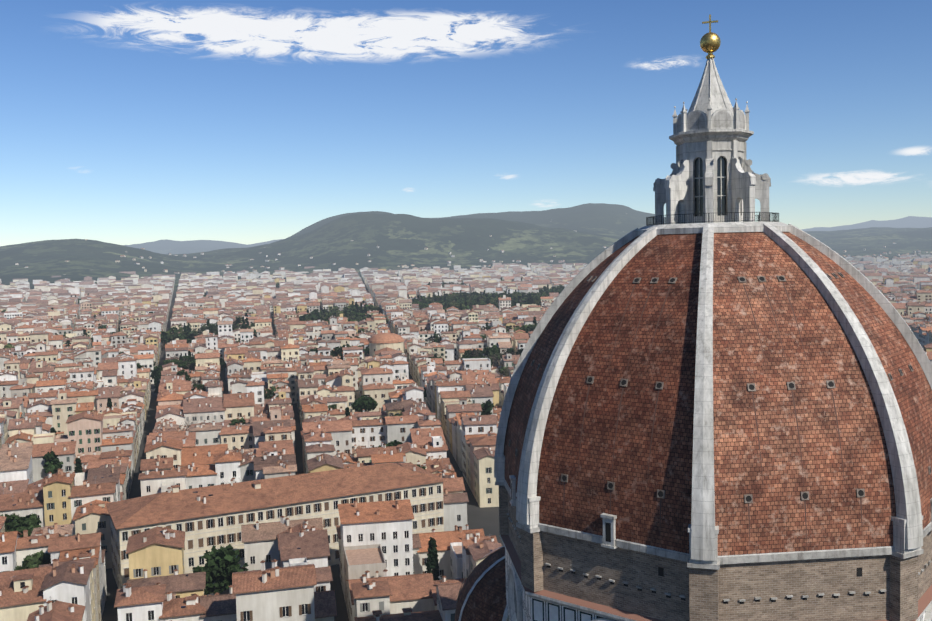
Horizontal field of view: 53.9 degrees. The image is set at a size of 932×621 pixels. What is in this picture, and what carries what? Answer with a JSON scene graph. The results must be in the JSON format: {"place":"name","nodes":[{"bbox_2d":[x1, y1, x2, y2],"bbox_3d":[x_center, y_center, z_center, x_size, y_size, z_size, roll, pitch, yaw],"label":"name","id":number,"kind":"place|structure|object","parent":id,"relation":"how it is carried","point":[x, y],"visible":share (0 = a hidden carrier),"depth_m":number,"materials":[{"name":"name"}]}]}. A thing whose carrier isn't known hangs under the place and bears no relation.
{"place":"outdoors","nodes":[
{"label":"outdoors","id":0,"kind":"place"},
{"bbox_2d":[0,203,931,620],"bbox_3d":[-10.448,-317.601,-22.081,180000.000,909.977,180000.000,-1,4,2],"label":"ground","id":1,"kind":"structure","parent":0,"point":[584,233],"depth_m":4991.84,"materials":[{"name":"green plant"}]},
{"bbox_2d":[0,264,928,594],"bbox_3d":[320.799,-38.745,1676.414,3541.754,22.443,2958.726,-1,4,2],"label":"city trees","id":2,"kind":"object","parent":1,"relation":"on","point":[220,566],"visible":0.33,"depth_m":646.17,"materials":[{"name":"green plant"}]},
{"bbox_2d":[0,230,931,620],"bbox_3d":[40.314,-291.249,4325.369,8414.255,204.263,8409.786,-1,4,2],"label":"city buildings","id":3,"kind":"structure","parent":1,"relation":"on","point":[362,508],"depth_m":355.07,"materials":[{"name":"paint"}]},
{"bbox_2d":[0,0,931,245],"label":"sky","id":4,"kind":"structure","parent":0,"point":[123,122],"materials":[{"name":"blue"}]},
{"bbox_2d":[455,546,507,620],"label":"smaller dome","id":5,"kind":"structure","parent":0,"point":[482,595],"depth_m":127.67,"materials":[{"name":"red tile"}]},
{"bbox_2d":[494,14,931,620],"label":"cathedral dome","id":6,"kind":"structure","parent":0,"point":[716,406],"depth_m":95.18,"materials":[{"name":"red tile"}]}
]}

